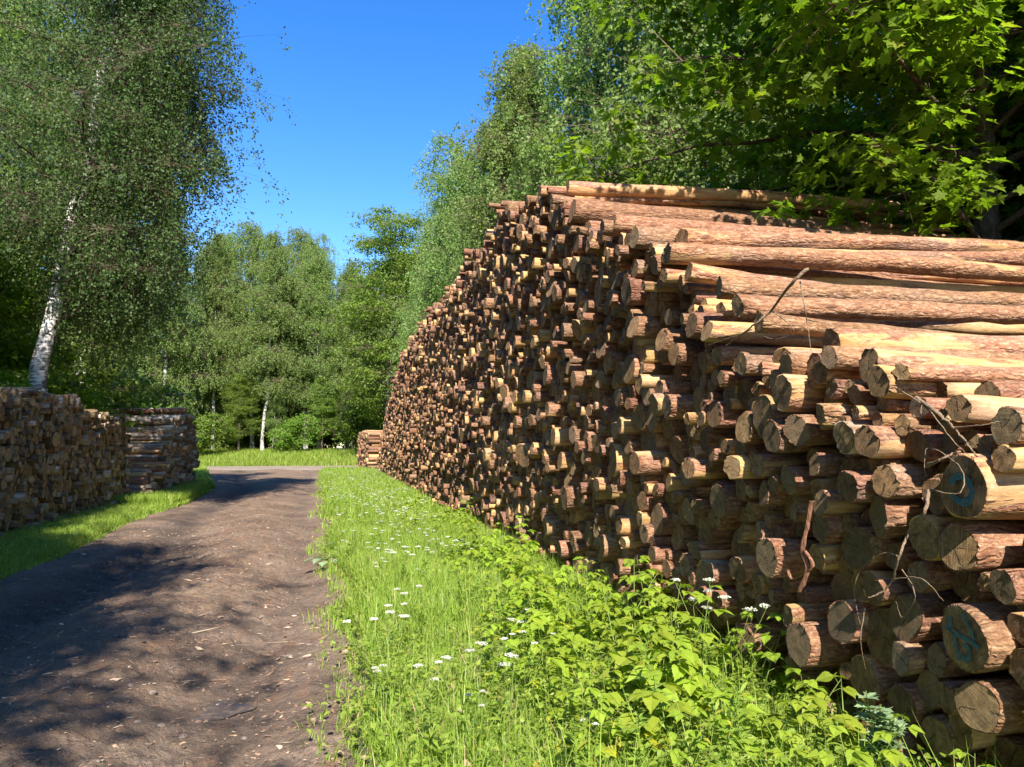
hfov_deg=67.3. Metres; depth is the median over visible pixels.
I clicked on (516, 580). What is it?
raspberry plant
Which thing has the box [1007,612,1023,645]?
pine log
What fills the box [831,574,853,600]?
pine log
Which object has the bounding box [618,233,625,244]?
pine log
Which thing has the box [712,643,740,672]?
pine log
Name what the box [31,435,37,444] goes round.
short log
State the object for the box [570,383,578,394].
pine log
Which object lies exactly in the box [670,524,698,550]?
pine log
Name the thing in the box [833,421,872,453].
pine log
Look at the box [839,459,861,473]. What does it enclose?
pine log
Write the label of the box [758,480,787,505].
pine log
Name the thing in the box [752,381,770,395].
pine log
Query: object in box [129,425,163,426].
birch log
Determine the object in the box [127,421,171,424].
birch log
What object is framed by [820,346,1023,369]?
pine log
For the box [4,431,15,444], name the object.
short log
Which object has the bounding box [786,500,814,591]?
bark strip
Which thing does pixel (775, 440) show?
pine log
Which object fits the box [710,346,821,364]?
pine log
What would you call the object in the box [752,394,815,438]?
pine log
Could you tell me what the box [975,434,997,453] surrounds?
pine log
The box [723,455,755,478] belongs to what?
pine log
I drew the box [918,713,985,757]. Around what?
pine log
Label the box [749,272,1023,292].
pine log
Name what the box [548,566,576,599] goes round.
raspberry plant
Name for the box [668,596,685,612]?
pine log
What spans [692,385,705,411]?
pine log
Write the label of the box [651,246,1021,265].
pine log
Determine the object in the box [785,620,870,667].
pine log
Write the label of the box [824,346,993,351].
pine log
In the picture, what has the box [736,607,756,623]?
pine log
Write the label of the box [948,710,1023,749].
pine log
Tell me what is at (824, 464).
pine log
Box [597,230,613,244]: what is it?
pine log
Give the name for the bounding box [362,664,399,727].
cow parsley
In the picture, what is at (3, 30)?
birch tree
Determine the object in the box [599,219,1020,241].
pine log
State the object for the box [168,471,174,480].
birch log
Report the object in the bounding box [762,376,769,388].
pine log
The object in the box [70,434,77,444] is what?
short log
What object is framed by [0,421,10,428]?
short log
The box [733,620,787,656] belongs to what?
pine log
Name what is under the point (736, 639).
cow parsley
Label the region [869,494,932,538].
pine log
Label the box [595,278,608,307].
pine log
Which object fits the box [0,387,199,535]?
stacked short logs
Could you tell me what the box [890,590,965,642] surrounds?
pine log
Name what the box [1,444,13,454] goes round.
short log
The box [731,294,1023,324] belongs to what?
pine log
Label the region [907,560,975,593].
pine log
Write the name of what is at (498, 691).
leafy weed
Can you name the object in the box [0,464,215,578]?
shaded grass
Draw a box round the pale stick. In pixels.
[925,451,957,467]
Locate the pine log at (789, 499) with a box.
[783,494,799,516]
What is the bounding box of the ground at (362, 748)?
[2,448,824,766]
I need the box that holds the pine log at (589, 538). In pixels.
[584,525,595,546]
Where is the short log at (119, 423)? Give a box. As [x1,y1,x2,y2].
[114,419,121,426]
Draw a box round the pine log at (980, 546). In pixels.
[936,520,1023,570]
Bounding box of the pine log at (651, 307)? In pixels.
[644,292,659,316]
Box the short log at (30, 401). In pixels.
[22,398,35,405]
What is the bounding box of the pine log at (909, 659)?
[890,640,943,676]
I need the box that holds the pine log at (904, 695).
[886,682,944,728]
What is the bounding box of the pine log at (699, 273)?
[684,262,829,284]
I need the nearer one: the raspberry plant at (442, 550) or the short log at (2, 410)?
the raspberry plant at (442, 550)
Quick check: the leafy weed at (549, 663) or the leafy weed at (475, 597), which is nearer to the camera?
the leafy weed at (549, 663)
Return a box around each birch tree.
[0,0,98,350]
[0,0,215,401]
[0,0,296,392]
[53,285,153,407]
[115,333,149,397]
[123,204,226,416]
[169,231,263,427]
[171,232,253,448]
[196,219,297,448]
[219,224,312,450]
[245,232,346,449]
[251,226,337,448]
[260,378,289,448]
[281,244,353,448]
[302,282,384,448]
[326,259,365,448]
[334,386,357,449]
[338,277,397,427]
[365,244,430,366]
[374,253,405,341]
[378,194,446,400]
[379,286,409,367]
[383,295,400,368]
[387,130,485,358]
[397,155,480,370]
[439,86,574,289]
[441,36,570,283]
[482,0,689,225]
[540,0,850,191]
[698,5,884,192]
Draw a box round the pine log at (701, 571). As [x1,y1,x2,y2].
[696,559,734,585]
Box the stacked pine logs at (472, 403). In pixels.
[356,187,1023,766]
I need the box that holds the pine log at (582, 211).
[568,199,940,237]
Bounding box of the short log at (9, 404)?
[2,399,13,408]
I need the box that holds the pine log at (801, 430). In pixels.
[782,414,836,445]
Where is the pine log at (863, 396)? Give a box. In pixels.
[847,384,877,405]
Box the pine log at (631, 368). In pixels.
[622,354,640,383]
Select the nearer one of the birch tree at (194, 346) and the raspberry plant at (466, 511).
the raspberry plant at (466, 511)
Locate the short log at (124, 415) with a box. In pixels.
[109,413,126,421]
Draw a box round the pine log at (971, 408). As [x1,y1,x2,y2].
[944,394,1023,424]
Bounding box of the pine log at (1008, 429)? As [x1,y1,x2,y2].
[991,406,1023,446]
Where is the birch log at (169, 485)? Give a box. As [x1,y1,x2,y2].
[162,479,172,488]
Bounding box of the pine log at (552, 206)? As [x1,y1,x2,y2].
[550,204,555,209]
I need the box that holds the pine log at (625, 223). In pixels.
[611,214,898,235]
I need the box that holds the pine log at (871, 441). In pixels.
[853,425,913,458]
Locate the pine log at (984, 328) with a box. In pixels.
[716,302,1023,335]
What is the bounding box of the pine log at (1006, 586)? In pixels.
[990,568,1023,605]
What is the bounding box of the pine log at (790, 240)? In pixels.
[675,228,1023,251]
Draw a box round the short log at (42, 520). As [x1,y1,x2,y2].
[33,518,45,523]
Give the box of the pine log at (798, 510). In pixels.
[789,500,815,521]
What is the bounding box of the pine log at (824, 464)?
[809,452,847,475]
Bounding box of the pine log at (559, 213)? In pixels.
[557,204,564,221]
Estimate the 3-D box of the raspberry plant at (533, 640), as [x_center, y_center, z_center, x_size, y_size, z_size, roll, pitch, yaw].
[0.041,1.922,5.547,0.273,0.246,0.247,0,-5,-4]
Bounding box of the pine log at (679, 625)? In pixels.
[670,620,687,635]
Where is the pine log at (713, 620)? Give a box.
[710,612,728,628]
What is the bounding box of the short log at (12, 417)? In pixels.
[4,408,16,420]
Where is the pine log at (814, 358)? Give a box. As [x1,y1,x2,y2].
[807,353,820,372]
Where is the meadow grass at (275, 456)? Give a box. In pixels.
[198,447,357,465]
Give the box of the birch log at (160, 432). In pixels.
[126,430,164,433]
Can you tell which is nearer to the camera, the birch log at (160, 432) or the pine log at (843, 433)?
the pine log at (843, 433)
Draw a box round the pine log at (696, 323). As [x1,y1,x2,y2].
[685,312,990,338]
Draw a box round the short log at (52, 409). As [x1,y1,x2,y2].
[43,404,54,414]
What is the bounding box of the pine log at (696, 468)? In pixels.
[681,458,727,478]
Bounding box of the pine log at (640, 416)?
[633,403,657,430]
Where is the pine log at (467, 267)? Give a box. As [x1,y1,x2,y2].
[463,261,473,271]
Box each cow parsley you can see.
[335,540,348,569]
[341,530,359,565]
[343,610,414,721]
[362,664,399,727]
[368,602,406,667]
[372,547,392,568]
[384,538,401,564]
[385,546,409,580]
[394,585,433,641]
[394,660,441,745]
[410,546,428,575]
[420,511,440,542]
[431,655,466,715]
[449,689,484,756]
[457,637,513,761]
[493,654,533,720]
[504,630,555,706]
[508,608,531,672]
[571,718,609,766]
[670,577,737,666]
[680,597,721,677]
[708,595,771,699]
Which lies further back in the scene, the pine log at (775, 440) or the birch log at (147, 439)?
the birch log at (147, 439)
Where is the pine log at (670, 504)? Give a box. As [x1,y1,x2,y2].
[663,491,681,512]
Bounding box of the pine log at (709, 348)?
[706,342,768,351]
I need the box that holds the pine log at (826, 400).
[823,389,851,402]
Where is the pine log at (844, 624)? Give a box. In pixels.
[826,598,890,643]
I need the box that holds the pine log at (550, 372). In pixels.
[543,365,557,385]
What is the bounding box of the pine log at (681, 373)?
[673,366,690,381]
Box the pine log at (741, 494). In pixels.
[735,478,768,500]
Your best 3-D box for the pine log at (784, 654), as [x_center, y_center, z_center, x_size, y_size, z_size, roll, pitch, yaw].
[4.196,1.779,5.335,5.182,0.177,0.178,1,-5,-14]
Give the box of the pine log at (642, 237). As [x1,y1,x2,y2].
[629,226,678,249]
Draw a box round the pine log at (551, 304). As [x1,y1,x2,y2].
[547,298,560,308]
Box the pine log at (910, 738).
[860,715,932,765]
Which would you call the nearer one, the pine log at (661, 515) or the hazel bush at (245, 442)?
the pine log at (661, 515)
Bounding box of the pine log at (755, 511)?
[745,501,784,521]
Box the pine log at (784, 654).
[780,652,788,672]
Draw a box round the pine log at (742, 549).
[732,529,755,555]
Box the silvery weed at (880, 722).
[854,690,907,766]
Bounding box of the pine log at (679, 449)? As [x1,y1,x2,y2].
[669,435,689,463]
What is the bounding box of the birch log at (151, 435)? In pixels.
[125,433,171,437]
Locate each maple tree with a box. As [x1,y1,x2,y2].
[0,166,147,434]
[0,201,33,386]
[542,0,1023,241]
[737,0,1023,239]
[921,4,1023,238]
[967,8,1023,241]
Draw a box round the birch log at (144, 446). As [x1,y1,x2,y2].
[126,443,164,452]
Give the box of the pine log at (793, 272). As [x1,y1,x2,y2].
[708,265,993,285]
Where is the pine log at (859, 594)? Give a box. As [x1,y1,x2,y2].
[851,573,868,601]
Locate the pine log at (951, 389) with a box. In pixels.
[935,381,980,397]
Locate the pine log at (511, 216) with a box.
[507,210,515,221]
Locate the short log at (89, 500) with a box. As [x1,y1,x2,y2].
[84,493,91,503]
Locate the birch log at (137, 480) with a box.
[126,476,150,484]
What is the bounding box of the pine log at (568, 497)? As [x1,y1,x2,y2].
[560,485,580,510]
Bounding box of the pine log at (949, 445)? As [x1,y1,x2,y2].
[941,433,979,456]
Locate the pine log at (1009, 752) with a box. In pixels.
[983,736,1023,766]
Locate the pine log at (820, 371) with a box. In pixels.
[810,362,861,383]
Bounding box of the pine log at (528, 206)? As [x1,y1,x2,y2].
[525,195,536,209]
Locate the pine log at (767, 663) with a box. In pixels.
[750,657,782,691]
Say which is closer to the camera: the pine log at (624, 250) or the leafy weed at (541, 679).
the leafy weed at (541, 679)
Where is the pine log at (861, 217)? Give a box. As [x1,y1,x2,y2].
[536,194,879,222]
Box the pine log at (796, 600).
[793,593,798,603]
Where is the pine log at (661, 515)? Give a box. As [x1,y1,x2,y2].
[651,503,674,534]
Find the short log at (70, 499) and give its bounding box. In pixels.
[66,496,72,501]
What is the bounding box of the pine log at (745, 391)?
[738,378,761,407]
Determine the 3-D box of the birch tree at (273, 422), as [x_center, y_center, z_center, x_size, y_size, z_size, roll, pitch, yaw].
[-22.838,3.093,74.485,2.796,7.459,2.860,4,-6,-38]
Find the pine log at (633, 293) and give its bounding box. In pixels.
[621,277,649,305]
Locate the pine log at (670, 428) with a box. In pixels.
[662,418,686,438]
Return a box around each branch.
[709,268,823,354]
[896,391,1001,456]
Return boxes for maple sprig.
[749,199,801,221]
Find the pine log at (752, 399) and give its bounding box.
[747,396,758,410]
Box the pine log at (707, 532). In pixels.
[696,516,735,543]
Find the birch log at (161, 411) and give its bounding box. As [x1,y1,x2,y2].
[99,408,185,413]
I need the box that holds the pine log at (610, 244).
[604,242,616,247]
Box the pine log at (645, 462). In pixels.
[629,450,672,474]
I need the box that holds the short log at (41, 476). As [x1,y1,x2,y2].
[36,472,46,479]
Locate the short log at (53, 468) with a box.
[47,464,54,474]
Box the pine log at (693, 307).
[688,303,699,313]
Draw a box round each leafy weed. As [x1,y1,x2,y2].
[385,621,405,653]
[398,550,407,581]
[416,683,457,765]
[417,683,451,766]
[420,606,429,630]
[445,557,473,611]
[447,538,456,560]
[457,725,488,766]
[468,576,480,600]
[470,566,481,608]
[477,644,499,700]
[480,583,502,679]
[481,598,502,668]
[481,735,499,765]
[482,572,494,609]
[485,669,514,748]
[490,566,508,644]
[492,629,531,707]
[500,584,522,657]
[504,732,533,766]
[519,644,555,711]
[536,647,561,709]
[547,673,565,707]
[549,685,581,740]
[561,720,596,766]
[569,679,599,766]
[579,616,595,654]
[580,593,592,637]
[588,643,603,675]
[596,717,622,763]
[601,658,614,689]
[602,574,613,617]
[615,640,651,710]
[622,712,650,766]
[632,646,664,717]
[633,635,682,748]
[647,592,675,632]
[693,698,724,766]
[694,639,721,691]
[708,682,749,766]
[722,686,758,766]
[724,673,743,714]
[744,652,766,704]
[811,707,841,766]
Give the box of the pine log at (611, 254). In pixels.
[606,248,616,259]
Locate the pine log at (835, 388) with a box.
[826,378,849,400]
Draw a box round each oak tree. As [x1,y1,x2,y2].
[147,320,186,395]
[213,374,269,450]
[298,375,342,449]
[311,203,439,427]
[374,383,393,429]
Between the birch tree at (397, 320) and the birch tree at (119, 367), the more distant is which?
the birch tree at (397, 320)
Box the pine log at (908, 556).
[884,541,924,570]
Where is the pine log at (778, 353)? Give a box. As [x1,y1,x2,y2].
[772,347,821,362]
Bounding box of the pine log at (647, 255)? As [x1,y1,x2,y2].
[645,251,651,263]
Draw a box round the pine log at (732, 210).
[547,193,917,231]
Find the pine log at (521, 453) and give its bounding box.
[515,443,529,467]
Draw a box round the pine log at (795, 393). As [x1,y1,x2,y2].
[773,374,825,412]
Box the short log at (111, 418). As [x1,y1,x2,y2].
[109,415,113,421]
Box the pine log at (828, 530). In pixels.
[812,515,845,543]
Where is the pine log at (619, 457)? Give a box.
[609,444,628,476]
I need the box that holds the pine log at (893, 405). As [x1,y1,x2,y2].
[874,398,910,412]
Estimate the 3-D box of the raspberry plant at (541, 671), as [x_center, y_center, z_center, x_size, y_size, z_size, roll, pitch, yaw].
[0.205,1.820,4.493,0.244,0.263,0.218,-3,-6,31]
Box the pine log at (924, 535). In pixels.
[909,515,1001,560]
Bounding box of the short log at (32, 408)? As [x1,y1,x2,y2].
[28,405,34,414]
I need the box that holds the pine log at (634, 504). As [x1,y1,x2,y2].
[631,492,639,512]
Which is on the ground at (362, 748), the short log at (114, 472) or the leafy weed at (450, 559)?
the leafy weed at (450, 559)
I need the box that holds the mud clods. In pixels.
[3,520,335,766]
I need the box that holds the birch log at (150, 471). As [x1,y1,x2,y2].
[130,469,152,474]
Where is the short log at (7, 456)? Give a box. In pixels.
[2,448,11,461]
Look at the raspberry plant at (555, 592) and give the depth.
5.88 m
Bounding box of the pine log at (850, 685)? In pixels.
[846,680,859,699]
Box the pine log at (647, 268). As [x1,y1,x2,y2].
[643,264,651,272]
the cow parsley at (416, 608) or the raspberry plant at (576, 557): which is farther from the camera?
the raspberry plant at (576, 557)
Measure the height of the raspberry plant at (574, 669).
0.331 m
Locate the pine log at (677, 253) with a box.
[663,242,1023,282]
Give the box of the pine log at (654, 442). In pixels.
[642,431,669,450]
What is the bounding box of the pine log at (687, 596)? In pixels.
[683,578,693,603]
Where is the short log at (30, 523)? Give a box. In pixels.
[22,521,32,527]
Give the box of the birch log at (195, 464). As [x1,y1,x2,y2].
[189,459,198,467]
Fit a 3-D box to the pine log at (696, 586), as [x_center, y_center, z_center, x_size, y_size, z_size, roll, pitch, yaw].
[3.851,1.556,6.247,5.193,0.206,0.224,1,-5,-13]
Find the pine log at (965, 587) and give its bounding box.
[952,571,997,602]
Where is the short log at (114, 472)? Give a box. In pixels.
[111,468,116,476]
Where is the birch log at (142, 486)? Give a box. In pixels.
[129,484,153,488]
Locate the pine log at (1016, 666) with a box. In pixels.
[1008,648,1023,688]
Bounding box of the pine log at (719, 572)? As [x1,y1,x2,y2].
[706,562,736,582]
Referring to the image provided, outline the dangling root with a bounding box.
[854,448,964,667]
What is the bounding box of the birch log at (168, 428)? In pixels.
[129,425,176,433]
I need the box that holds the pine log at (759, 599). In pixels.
[755,593,779,618]
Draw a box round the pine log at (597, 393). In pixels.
[592,380,608,401]
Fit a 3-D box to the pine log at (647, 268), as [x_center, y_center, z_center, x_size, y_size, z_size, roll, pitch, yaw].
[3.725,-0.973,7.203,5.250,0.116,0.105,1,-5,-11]
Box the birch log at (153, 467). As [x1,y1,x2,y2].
[126,465,156,470]
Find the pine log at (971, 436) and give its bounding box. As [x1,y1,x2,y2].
[963,428,991,448]
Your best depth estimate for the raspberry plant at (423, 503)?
17.39 m
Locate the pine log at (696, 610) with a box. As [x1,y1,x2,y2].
[684,604,711,626]
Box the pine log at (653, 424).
[646,406,663,432]
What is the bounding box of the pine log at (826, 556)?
[809,543,843,569]
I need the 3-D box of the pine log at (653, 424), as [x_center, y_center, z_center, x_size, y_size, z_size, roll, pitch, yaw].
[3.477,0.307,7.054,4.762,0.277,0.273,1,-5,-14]
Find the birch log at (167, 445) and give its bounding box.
[128,442,171,448]
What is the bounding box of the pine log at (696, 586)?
[691,582,700,605]
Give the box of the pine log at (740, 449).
[735,437,766,454]
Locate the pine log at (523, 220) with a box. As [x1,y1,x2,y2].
[519,213,528,224]
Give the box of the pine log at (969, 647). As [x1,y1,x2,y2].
[941,601,1023,673]
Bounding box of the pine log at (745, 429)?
[734,411,764,443]
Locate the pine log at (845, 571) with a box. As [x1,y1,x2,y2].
[838,555,906,579]
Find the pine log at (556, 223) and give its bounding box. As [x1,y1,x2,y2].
[551,210,561,230]
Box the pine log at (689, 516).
[682,497,708,524]
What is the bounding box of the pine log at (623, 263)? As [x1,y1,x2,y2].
[615,256,632,268]
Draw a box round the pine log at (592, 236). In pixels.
[585,230,602,253]
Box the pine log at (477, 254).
[474,249,479,258]
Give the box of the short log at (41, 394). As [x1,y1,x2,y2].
[30,390,42,397]
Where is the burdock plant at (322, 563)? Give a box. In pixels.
[304,556,338,567]
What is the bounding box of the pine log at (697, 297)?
[690,291,716,303]
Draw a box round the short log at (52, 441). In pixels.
[39,431,59,447]
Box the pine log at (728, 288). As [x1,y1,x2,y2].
[716,276,1023,305]
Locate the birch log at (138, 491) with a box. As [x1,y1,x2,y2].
[129,490,153,493]
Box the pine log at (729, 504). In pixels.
[710,483,750,518]
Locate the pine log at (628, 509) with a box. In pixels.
[624,496,636,515]
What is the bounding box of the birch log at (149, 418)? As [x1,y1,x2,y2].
[127,415,173,424]
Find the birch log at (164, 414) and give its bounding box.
[134,413,181,416]
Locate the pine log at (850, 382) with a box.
[844,379,867,393]
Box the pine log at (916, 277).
[660,253,1023,285]
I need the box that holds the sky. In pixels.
[6,0,890,447]
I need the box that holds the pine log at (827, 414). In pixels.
[816,403,854,429]
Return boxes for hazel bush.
[13,361,167,425]
[97,370,196,423]
[139,400,209,430]
[175,399,210,430]
[192,411,235,454]
[194,403,248,448]
[207,414,271,448]
[240,399,299,448]
[241,394,335,447]
[242,407,295,447]
[264,412,328,450]
[266,400,339,448]
[308,410,354,448]
[313,392,384,449]
[323,428,372,448]
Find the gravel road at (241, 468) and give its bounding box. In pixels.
[207,465,356,470]
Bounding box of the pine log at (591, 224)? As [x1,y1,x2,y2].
[585,220,600,228]
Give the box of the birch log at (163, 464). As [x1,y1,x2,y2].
[128,461,167,467]
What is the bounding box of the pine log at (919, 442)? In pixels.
[906,429,950,462]
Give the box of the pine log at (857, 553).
[841,526,890,569]
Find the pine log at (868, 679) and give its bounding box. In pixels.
[851,654,919,705]
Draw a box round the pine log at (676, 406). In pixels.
[662,394,692,419]
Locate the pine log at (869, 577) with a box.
[862,570,906,605]
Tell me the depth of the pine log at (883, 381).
3.73 m
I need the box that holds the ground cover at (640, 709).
[0,473,996,766]
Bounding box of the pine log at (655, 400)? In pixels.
[648,393,667,414]
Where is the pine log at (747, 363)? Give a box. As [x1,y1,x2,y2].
[735,352,772,375]
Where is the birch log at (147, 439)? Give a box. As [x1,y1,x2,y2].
[130,437,161,440]
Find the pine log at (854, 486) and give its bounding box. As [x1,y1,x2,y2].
[836,470,878,502]
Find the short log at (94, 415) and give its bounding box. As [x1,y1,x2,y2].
[90,412,96,418]
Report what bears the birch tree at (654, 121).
on the ground at (362, 748)
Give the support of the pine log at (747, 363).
on the pine log at (759, 388)
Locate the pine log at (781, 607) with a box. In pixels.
[778,605,786,629]
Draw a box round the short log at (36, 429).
[32,427,38,434]
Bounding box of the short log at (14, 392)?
[10,389,18,396]
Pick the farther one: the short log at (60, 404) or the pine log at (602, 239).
the short log at (60, 404)
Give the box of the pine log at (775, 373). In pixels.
[768,369,780,394]
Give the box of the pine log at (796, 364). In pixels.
[779,354,809,374]
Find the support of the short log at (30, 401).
on the stacked short logs at (86, 471)
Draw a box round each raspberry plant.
[398,494,411,508]
[405,507,419,527]
[409,488,425,506]
[431,504,451,522]
[432,518,445,532]
[432,535,458,560]
[440,555,462,568]
[444,508,456,520]
[447,539,471,562]
[447,557,477,578]
[451,497,478,524]
[453,511,473,533]
[453,522,478,559]
[458,508,475,524]
[458,572,478,595]
[465,523,481,541]
[470,539,495,562]
[473,553,490,570]
[476,553,496,577]
[476,587,515,652]
[477,534,516,576]
[477,623,537,682]
[478,597,496,631]
[479,534,491,545]
[480,529,501,564]
[480,591,519,631]
[492,522,518,554]
[492,539,514,557]
[492,571,535,599]
[495,539,534,573]
[496,616,537,688]
[499,559,548,586]
[502,633,534,653]
[503,540,538,557]
[503,545,526,587]
[504,575,561,642]
[505,546,541,590]
[505,580,554,610]
[505,581,542,620]
[510,515,541,554]
[511,608,578,700]
[514,566,569,641]
[516,543,543,577]
[517,555,556,607]
[518,599,552,636]
[531,642,592,676]
[534,670,565,706]
[535,582,572,630]
[538,677,592,730]
[539,635,580,662]
[540,639,582,689]
[543,626,577,661]
[544,597,594,649]
[547,614,593,672]
[548,556,584,579]
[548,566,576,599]
[554,718,607,760]
[558,593,604,638]
[561,671,627,757]
[570,556,608,602]
[574,604,601,645]
[578,641,631,720]
[578,739,612,765]
[584,569,611,603]
[584,582,634,651]
[585,586,631,631]
[590,665,642,712]
[591,601,619,622]
[594,629,627,673]
[595,601,631,640]
[595,620,679,703]
[599,573,667,638]
[599,706,636,746]
[600,605,643,647]
[606,619,658,669]
[607,595,636,626]
[610,559,649,621]
[612,615,672,688]
[619,637,713,730]
[619,678,697,750]
[620,559,667,621]
[629,555,672,614]
[634,610,672,644]
[635,573,673,623]
[639,581,700,653]
[639,600,673,648]
[644,583,699,648]
[651,611,699,682]
[657,697,709,766]
[659,663,711,728]
[665,671,717,728]
[668,585,741,671]
[673,655,719,695]
[690,662,765,766]
[706,763,729,766]
[707,688,768,752]
[718,605,781,667]
[731,612,797,692]
[750,671,869,747]
[755,681,818,762]
[765,729,814,766]
[783,668,829,721]
[804,721,873,766]
[844,714,923,766]
[949,749,993,766]
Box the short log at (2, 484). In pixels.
[0,479,5,490]
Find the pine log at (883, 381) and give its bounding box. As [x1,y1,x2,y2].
[866,364,969,399]
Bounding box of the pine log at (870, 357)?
[859,348,1023,382]
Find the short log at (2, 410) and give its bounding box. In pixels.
[0,405,4,416]
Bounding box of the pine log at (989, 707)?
[953,679,1023,734]
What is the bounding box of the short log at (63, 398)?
[58,395,66,403]
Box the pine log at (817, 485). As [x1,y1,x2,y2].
[810,479,836,497]
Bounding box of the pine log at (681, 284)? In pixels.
[678,274,948,290]
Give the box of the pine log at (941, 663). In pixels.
[926,642,1008,677]
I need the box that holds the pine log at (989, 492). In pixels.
[939,453,1023,519]
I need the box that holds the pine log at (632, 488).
[626,474,639,495]
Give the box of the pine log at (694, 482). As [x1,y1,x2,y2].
[679,456,732,486]
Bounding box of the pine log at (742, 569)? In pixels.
[728,555,759,583]
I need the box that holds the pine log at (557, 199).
[550,194,618,204]
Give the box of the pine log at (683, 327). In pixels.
[680,309,688,331]
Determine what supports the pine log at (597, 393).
on the stacked pine logs at (472, 403)
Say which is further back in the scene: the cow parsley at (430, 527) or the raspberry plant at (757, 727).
the cow parsley at (430, 527)
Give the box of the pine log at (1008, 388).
[974,380,1023,397]
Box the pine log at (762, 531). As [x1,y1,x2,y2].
[755,520,775,542]
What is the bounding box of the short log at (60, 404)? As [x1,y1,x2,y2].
[57,401,64,408]
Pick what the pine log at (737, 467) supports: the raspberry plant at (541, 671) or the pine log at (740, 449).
the pine log at (740, 449)
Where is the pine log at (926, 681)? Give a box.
[916,669,1010,709]
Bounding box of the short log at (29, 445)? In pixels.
[24,441,33,453]
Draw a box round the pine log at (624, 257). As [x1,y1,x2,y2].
[621,256,644,258]
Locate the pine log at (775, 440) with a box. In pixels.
[762,419,836,452]
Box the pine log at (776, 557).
[755,538,830,578]
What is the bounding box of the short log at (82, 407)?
[78,403,83,410]
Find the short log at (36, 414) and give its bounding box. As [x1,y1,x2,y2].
[33,411,39,418]
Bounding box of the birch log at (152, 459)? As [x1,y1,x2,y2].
[128,457,157,461]
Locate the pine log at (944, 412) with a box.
[936,408,990,433]
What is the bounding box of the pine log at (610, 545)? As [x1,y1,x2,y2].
[600,534,620,559]
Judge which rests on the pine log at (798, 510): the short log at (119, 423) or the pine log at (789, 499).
the pine log at (789, 499)
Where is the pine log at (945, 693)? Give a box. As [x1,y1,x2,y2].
[936,676,1013,715]
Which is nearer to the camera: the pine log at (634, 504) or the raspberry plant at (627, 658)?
the raspberry plant at (627, 658)
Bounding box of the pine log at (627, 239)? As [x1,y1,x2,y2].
[624,233,629,245]
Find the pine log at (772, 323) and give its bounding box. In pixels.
[753,310,952,337]
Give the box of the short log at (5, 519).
[2,512,8,522]
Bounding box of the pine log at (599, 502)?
[592,492,615,509]
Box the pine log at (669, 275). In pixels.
[659,269,685,282]
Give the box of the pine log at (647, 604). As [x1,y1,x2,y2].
[636,593,671,619]
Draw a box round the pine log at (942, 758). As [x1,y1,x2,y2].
[925,752,983,766]
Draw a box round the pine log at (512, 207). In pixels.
[505,203,518,214]
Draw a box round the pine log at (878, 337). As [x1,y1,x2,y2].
[822,328,1023,352]
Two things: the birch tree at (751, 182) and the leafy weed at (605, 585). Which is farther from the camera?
the birch tree at (751, 182)
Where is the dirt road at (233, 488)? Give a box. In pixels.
[0,469,365,766]
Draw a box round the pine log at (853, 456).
[846,454,868,458]
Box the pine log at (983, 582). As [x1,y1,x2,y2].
[977,572,990,592]
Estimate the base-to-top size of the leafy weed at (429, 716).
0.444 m
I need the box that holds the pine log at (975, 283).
[928,280,1023,286]
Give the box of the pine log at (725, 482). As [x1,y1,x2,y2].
[709,480,734,510]
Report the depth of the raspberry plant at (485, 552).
8.23 m
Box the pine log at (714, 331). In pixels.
[700,321,821,347]
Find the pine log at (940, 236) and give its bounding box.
[580,224,956,237]
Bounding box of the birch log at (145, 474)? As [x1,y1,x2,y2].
[129,471,149,476]
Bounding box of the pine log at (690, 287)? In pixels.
[682,282,715,293]
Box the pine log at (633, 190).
[566,181,899,210]
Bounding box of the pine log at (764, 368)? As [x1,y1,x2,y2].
[757,362,779,375]
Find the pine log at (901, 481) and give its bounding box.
[870,464,939,498]
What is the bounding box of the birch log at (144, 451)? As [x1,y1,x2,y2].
[130,450,161,453]
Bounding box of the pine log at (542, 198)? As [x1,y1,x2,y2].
[539,196,884,222]
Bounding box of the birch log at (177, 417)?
[140,415,180,420]
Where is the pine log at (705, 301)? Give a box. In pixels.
[700,298,731,304]
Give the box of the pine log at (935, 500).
[921,478,945,508]
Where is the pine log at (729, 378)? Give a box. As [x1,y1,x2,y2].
[717,370,762,385]
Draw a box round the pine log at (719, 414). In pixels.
[706,400,748,427]
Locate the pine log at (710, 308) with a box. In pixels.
[697,304,725,312]
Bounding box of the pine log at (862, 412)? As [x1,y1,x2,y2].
[851,405,880,419]
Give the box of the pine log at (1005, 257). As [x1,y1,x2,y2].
[649,250,1023,274]
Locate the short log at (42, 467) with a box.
[32,461,45,473]
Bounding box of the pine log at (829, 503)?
[813,490,870,517]
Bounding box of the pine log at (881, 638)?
[866,608,921,667]
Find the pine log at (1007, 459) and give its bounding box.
[991,444,1023,472]
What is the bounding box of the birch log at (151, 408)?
[105,407,184,413]
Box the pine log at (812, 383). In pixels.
[807,371,826,387]
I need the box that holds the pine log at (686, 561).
[678,553,698,577]
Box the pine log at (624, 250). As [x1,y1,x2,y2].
[615,244,648,257]
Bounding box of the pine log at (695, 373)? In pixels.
[689,358,702,389]
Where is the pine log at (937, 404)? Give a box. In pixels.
[909,396,949,418]
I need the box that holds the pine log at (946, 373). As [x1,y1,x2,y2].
[891,363,1023,382]
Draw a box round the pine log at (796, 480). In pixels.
[781,465,826,494]
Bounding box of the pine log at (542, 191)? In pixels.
[538,185,793,209]
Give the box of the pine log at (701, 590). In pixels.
[698,586,735,611]
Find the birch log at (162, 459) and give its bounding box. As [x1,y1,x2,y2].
[126,456,167,461]
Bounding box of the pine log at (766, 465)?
[750,453,808,478]

